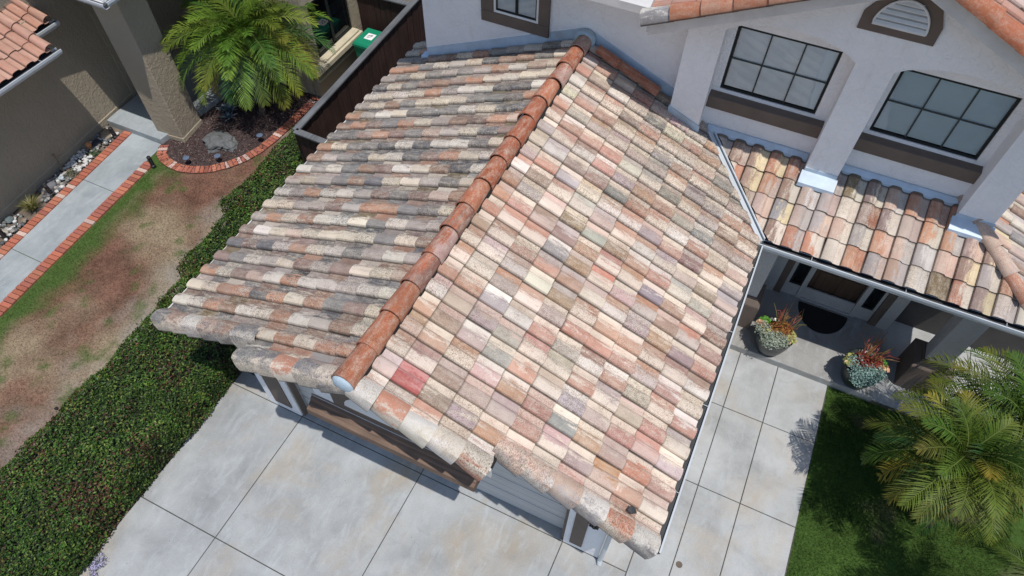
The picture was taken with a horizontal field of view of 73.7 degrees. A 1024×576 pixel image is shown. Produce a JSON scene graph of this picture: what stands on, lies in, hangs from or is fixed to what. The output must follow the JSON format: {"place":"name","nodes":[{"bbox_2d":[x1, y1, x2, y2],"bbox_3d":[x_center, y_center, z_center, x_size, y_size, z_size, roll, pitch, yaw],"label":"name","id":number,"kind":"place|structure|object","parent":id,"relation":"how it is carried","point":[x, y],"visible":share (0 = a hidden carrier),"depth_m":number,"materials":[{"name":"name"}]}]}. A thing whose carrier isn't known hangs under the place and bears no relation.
{"place":"outdoors","nodes":[
{"label":"outdoors","id":0,"kind":"place"},
{"bbox_2d":[16,193,42,212],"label":"ornamental grass","id":1,"kind":"object","parent":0,"point":[30,205],"depth_m":14.49,"materials":[{"name":"green plant"}]},
{"bbox_2d":[0,133,160,302],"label":"garden path","id":2,"kind":"structure","parent":0,"point":[70,213],"depth_m":14.58,"materials":[{"name":"grey concrete"}]},
{"bbox_2d":[0,71,302,480],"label":"lawn","id":3,"kind":"structure","parent":0,"point":[122,333],"depth_m":13.34,"materials":[{"name":"beige plant"}]},
{"bbox_2d":[0,161,150,316],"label":"brick edging","id":4,"kind":"object","parent":3,"relation":"on","point":[8,302],"visible":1,"depth_m":14.09,"materials":[{"name":"red brick"}]},
{"bbox_2d":[146,156,155,167],"bbox_3d":[-8.085,-2.830,15.277,0.110,0.310,0.110,21,56,14],"label":"path light","id":5,"kind":"object","parent":3,"relation":"on","point":[151,162],"visible":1,"depth_m":15.27,"materials":[{"name":"black metal"}]},
{"bbox_2d":[0,127,304,575],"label":"hedge","id":6,"kind":"object","parent":3,"relation":"on","point":[78,477],"visible":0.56,"depth_m":10.97,"materials":[{"name":"green plant"}]},
{"bbox_2d":[157,97,318,173],"bbox_3d":[-6.189,-3.466,15.972,3.930,0.081,1.487,-24,57,-17],"label":"brick edging","id":7,"kind":"object","parent":3,"relation":"on","point":[307,106],"visible":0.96,"depth_m":15.63,"materials":[{"name":"red brick"}]},
{"bbox_2d":[156,75,320,173],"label":"bark chips","id":8,"kind":"object","parent":3,"relation":"on","point":[203,133],"visible":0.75,"depth_m":16.18,"materials":[{"name":"soil"}]},
{"bbox_2d":[214,153,220,162],"bbox_3d":[-6.621,-2.913,15.410,0.144,0.221,0.144,21,56,14],"label":"solar light","id":9,"kind":"object","parent":8,"relation":"on","point":[217,155],"visible":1,"depth_m":15.33,"materials":[{"name":"black metal"}]},
{"bbox_2d":[202,129,238,153],"bbox_3d":[-6.730,-3.358,15.794,0.867,0.370,0.756,21,56,14],"label":"boulder","id":10,"kind":"object","parent":8,"relation":"on","point":[216,140],"visible":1,"depth_m":15.67,"materials":[{"name":"stone"}]},
{"bbox_2d":[215,100,238,120],"bbox_3d":[-6.778,-4.279,16.320,0.576,0.221,0.771,-20,56,-15],"label":"agave","id":11,"kind":"object","parent":8,"relation":"on","point":[225,106],"visible":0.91,"depth_m":16.28,"materials":[{"name":"blue plant"}]},
{"bbox_2d":[160,0,335,115],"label":"palm tree","id":12,"kind":"object","parent":8,"relation":"on","point":[243,20],"visible":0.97,"depth_m":14.70,"materials":[{"name":"green plant"}]},
{"bbox_2d":[238,89,264,106],"bbox_3d":[-6.308,-4.599,16.588,0.714,0.222,0.748,21,56,14],"label":"agave","id":13,"kind":"object","parent":8,"relation":"on","point":[254,101],"visible":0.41,"depth_m":16.54,"materials":[{"name":"green plant"}]},
{"bbox_2d":[79,353,827,575],"bbox_3d":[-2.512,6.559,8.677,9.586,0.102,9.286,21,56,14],"label":"driveway","id":14,"kind":"structure","parent":0,"point":[318,500],"depth_m":10.78,"materials":[{"name":"concrete"}]},
{"bbox_2d":[87,552,106,575],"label":"flower clump","id":15,"kind":"object","parent":14,"relation":"on","point":[95,565],"visible":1,"depth_m":10.26,"materials":[{"name":"purple plant"}]},
{"bbox_2d":[597,480,696,575],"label":"walkway","id":16,"kind":"structure","parent":14,"relation":"on","point":[618,555],"depth_m":10.50,"materials":[{"name":"concrete"}]},
{"bbox_2d":[670,348,826,575],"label":"walkway","id":17,"kind":"structure","parent":14,"relation":"on","point":[760,544],"depth_m":11.30,"materials":[{"name":"concrete"}]},
{"bbox_2d":[676,561,681,567],"bbox_3d":[2.547,4.213,10.399,0.100,0.005,0.098,21,56,14],"label":"drain cap","id":18,"kind":"object","parent":17,"relation":"on","point":[678,564],"visible":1,"depth_m":10.40,"materials":[{"name":"brown metal"}]},
{"bbox_2d":[0,0,969,571],"bbox_3d":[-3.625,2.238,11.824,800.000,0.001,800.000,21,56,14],"label":"ground","id":19,"kind":"structure","parent":0,"point":[30,214],"depth_m":14.53,"materials":[{"name":"soil"}]},
{"bbox_2d":[0,126,118,244],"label":"pebbles","id":20,"kind":"object","parent":19,"relation":"on","point":[73,163],"visible":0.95,"depth_m":15.16,"materials":[{"name":"stone"}]},
{"bbox_2d":[0,229,8,239],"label":"path light","id":21,"kind":"object","parent":20,"relation":"on","point":[3,235],"visible":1,"depth_m":14.00,"materials":[{"name":"black metal"}]},
{"bbox_2d":[4,216,13,222],"bbox_3d":[-10.576,-1.448,14.367,0.191,0.121,0.175,21,56,14],"label":"rock","id":22,"kind":"object","parent":20,"relation":"on","point":[8,219],"visible":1,"depth_m":14.32,"materials":[{"name":"stone"}]},
{"bbox_2d":[43,184,54,195],"bbox_3d":[-10.010,-2.115,14.728,0.110,0.310,0.110,21,56,14],"label":"path light","id":23,"kind":"object","parent":20,"relation":"on","point":[47,188],"visible":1,"depth_m":14.70,"materials":[{"name":"black metal"}]},
{"bbox_2d":[43,188,54,196],"bbox_3d":[-10.059,-2.092,14.835,0.269,0.101,0.268,21,56,14],"label":"plant","id":24,"kind":"object","parent":20,"relation":"on","point":[53,190],"visible":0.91,"depth_m":14.80,"materials":[{"name":"green plant"}]},
{"bbox_2d":[45,181,56,188],"bbox_3d":[-10.113,-2.242,14.963,0.274,0.136,0.243,-6,54,-5],"label":"rock","id":25,"kind":"object","parent":20,"relation":"on","point":[51,184],"visible":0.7,"depth_m":14.92,"materials":[{"name":"stone"}]},
{"bbox_2d":[51,154,64,171],"bbox_3d":[-10.022,-2.733,15.100,0.055,0.459,0.287,-29,59,-20],"label":"path light","id":26,"kind":"object","parent":20,"relation":"on","point":[58,162],"visible":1,"depth_m":15.08,"materials":[{"name":"black metal"}]},
{"bbox_2d":[63,168,79,179],"bbox_3d":[-9.797,-2.556,15.159,0.378,0.135,0.368,21,56,14],"label":"plant","id":27,"kind":"object","parent":20,"relation":"on","point":[71,174],"visible":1,"depth_m":15.12,"materials":[{"name":"green plant"}]},
{"bbox_2d":[85,141,91,149],"bbox_3d":[-9.669,-3.244,15.610,0.144,0.235,0.144,21,56,14],"label":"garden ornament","id":28,"kind":"object","parent":20,"relation":"on","point":[88,144],"visible":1,"depth_m":15.54,"materials":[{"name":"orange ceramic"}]},
{"bbox_2d":[89,148,101,156],"bbox_3d":[-9.545,-3.117,15.613,0.297,0.088,0.298,21,56,14],"label":"plant","id":29,"kind":"object","parent":20,"relation":"on","point":[95,153],"visible":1,"depth_m":15.58,"materials":[{"name":"green plant"}]},
{"bbox_2d":[108,127,117,138],"bbox_3d":[-9.269,-3.611,15.838,0.110,0.310,0.110,21,56,14],"label":"path light","id":30,"kind":"object","parent":20,"relation":"on","point":[113,133],"visible":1,"depth_m":15.82,"materials":[{"name":"black metal"}]},
{"bbox_2d":[0,131,131,259],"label":"brick edging","id":31,"kind":"object","parent":19,"relation":"on","point":[51,205],"visible":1,"depth_m":14.82,"materials":[{"name":"red brick"}]},
{"bbox_2d":[91,139,101,146],"bbox_3d":[-9.608,-3.360,15.794,0.233,0.128,0.240,21,56,14],"label":"rock","id":32,"kind":"object","parent":19,"relation":"on","point":[95,142],"visible":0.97,"depth_m":15.74,"materials":[{"name":"stone"}]},
{"bbox_2d":[101,129,111,139],"bbox_3d":[-9.481,-3.589,15.967,0.301,0.188,0.344,21,56,14],"label":"rock","id":33,"kind":"object","parent":19,"relation":"on","point":[105,134],"visible":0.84,"depth_m":15.88,"materials":[{"name":"stone"}]},
{"bbox_2d":[0,0,362,223],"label":"house","id":34,"kind":"structure","parent":19,"relation":"on","point":[75,75],"depth_m":14.81,"materials":[{"name":"beige paint"}]},
{"bbox_2d":[307,0,351,57],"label":"window","id":35,"kind":"structure","parent":34,"relation":"in","point":[333,29],"depth_m":16.16,"materials":[{"name":"glass"}]},
{"bbox_2d":[107,38,265,143],"bbox_3d":[-7.949,-4.903,16.936,2.148,0.200,3.650,21,56,14],"label":"entry step","id":36,"kind":"object","parent":19,"relation":"on","point":[132,116],"visible":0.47,"depth_m":16.49,"materials":[{"name":"grey concrete"}]},
{"bbox_2d":[293,129,326,160],"bbox_3d":[-3.293,-2.182,13.924,2.241,1.810,0.176,23,57,15],"label":"wooden fence","id":37,"kind":"object","parent":19,"relation":"on","point":[309,142],"visible":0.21,"depth_m":13.50,"materials":[{"name":"brown wood"}]},
{"bbox_2d":[292,0,425,162],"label":"wooden fence","id":38,"kind":"object","parent":19,"relation":"on","point":[380,56],"visible":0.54,"depth_m":15.25,"materials":[{"name":"brown wood"}]},
{"bbox_2d":[352,28,381,56],"bbox_3d":[-3.470,-5.816,17.056,0.600,1.074,0.731,21,56,14],"label":"wheelie bin","id":39,"kind":"object","parent":19,"relation":"on","point":[364,40],"visible":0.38,"depth_m":16.61,"materials":[{"name":"green plastic"}]},
{"bbox_2d":[357,0,408,31],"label":"wooden fence","id":40,"kind":"object","parent":19,"relation":"on","point":[379,15],"visible":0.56,"depth_m":16.71,"materials":[{"name":"brown wood"}]},
{"bbox_2d":[150,0,1023,565],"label":"house","id":41,"kind":"structure","parent":19,"relation":"on","point":[536,258],"depth_m":9.78,"materials":[{"name":"beige tile"}]},
{"bbox_2d":[297,383,566,528],"bbox_3d":[-1.331,2.300,10.426,4.780,2.140,0.047,21,56,14],"label":"garage door","id":42,"kind":"structure","parent":41,"relation":"in","point":[503,485],"depth_m":10.37,"materials":[{"name":"paint"}]},
{"bbox_2d":[494,0,538,23],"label":"window","id":43,"kind":"structure","parent":41,"relation":"in","point":[535,20],"depth_m":11.48,"materials":[{"name":"white paint"}]},
{"bbox_2d":[628,505,636,513],"bbox_3d":[1.406,2.595,7.950,0.103,0.036,0.083,35,60,22],"label":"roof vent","id":44,"kind":"object","parent":41,"relation":"on","point":[631,509],"visible":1,"depth_m":7.95,"materials":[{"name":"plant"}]},
{"bbox_2d":[721,26,842,113],"bbox_3d":[4.024,-3.297,10.312,1.485,1.105,0.050,21,56,14],"label":"window","id":45,"kind":"structure","parent":41,"relation":"in","point":[784,69],"depth_m":10.31,"materials":[{"name":"glass"}]},
{"bbox_2d":[807,268,866,302],"bbox_3d":[6.040,-0.375,12.278,0.900,2.110,0.065,21,56,14],"label":"front door","id":46,"kind":"structure","parent":41,"relation":"in","point":[823,281],"depth_m":12.68,"materials":[{"name":"brown wood"}]},
{"bbox_2d":[870,70,1021,159],"bbox_3d":[6.119,-2.484,9.737,1.515,1.105,0.050,21,56,14],"label":"window","id":47,"kind":"structure","parent":41,"relation":"in","point":[954,115],"depth_m":9.73,"materials":[{"name":"glass"}]},
{"bbox_2d":[730,289,884,401],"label":"porch floor","id":48,"kind":"structure","parent":0,"point":[811,354],"depth_m":12.59,"materials":[{"name":"concrete"}]},
{"bbox_2d":[753,302,803,356],"bbox_3d":[4.758,0.781,12.179,0.898,0.954,0.732,-15,55,-11],"label":"planter","id":49,"kind":"object","parent":48,"relation":"on","point":[775,336],"visible":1,"depth_m":12.06,"materials":[{"name":"ceramic"}]},
{"bbox_2d":[798,301,846,333],"bbox_3d":[5.822,0.617,12.891,0.910,0.014,0.569,21,56,14],"label":"door mat","id":50,"kind":"object","parent":48,"relation":"on","point":[818,320],"depth_m":12.90,"materials":[{"name":"rubber"}]},
{"bbox_2d":[841,331,899,388],"bbox_3d":[6.141,1.309,11.816,0.860,0.937,0.837,-9,54,-7],"label":"planter","id":51,"kind":"object","parent":48,"relation":"on","point":[861,368],"visible":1,"depth_m":11.67,"materials":[{"name":"ceramic"}]},
{"bbox_2d":[786,387,1023,575],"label":"lawn","id":52,"kind":"structure","parent":0,"point":[1018,539],"depth_m":10.81,"materials":[{"name":"green plant"}]},
{"bbox_2d":[859,378,1023,554],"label":"palm tree","id":53,"kind":"object","parent":52,"relation":"on","point":[959,438],"visible":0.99,"depth_m":8.92,"materials":[{"name":"green plant"}]},
{"bbox_2d":[903,345,1023,525],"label":"palm tree","id":54,"kind":"object","parent":52,"relation":"on","point":[1006,390],"visible":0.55,"depth_m":9.49,"materials":[{"name":"green plant"}]},
{"bbox_2d":[969,512,1023,575],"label":"palm tree","id":55,"kind":"object","parent":52,"relation":"on","point":[1013,552],"visible":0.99,"depth_m":8.17,"materials":[{"name":"green plant"}]},
{"bbox_2d":[871,321,1023,439],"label":"patio","id":56,"kind":"structure","parent":0,"point":[900,337],"depth_m":12.57,"materials":[{"name":"concrete"}]}
]}

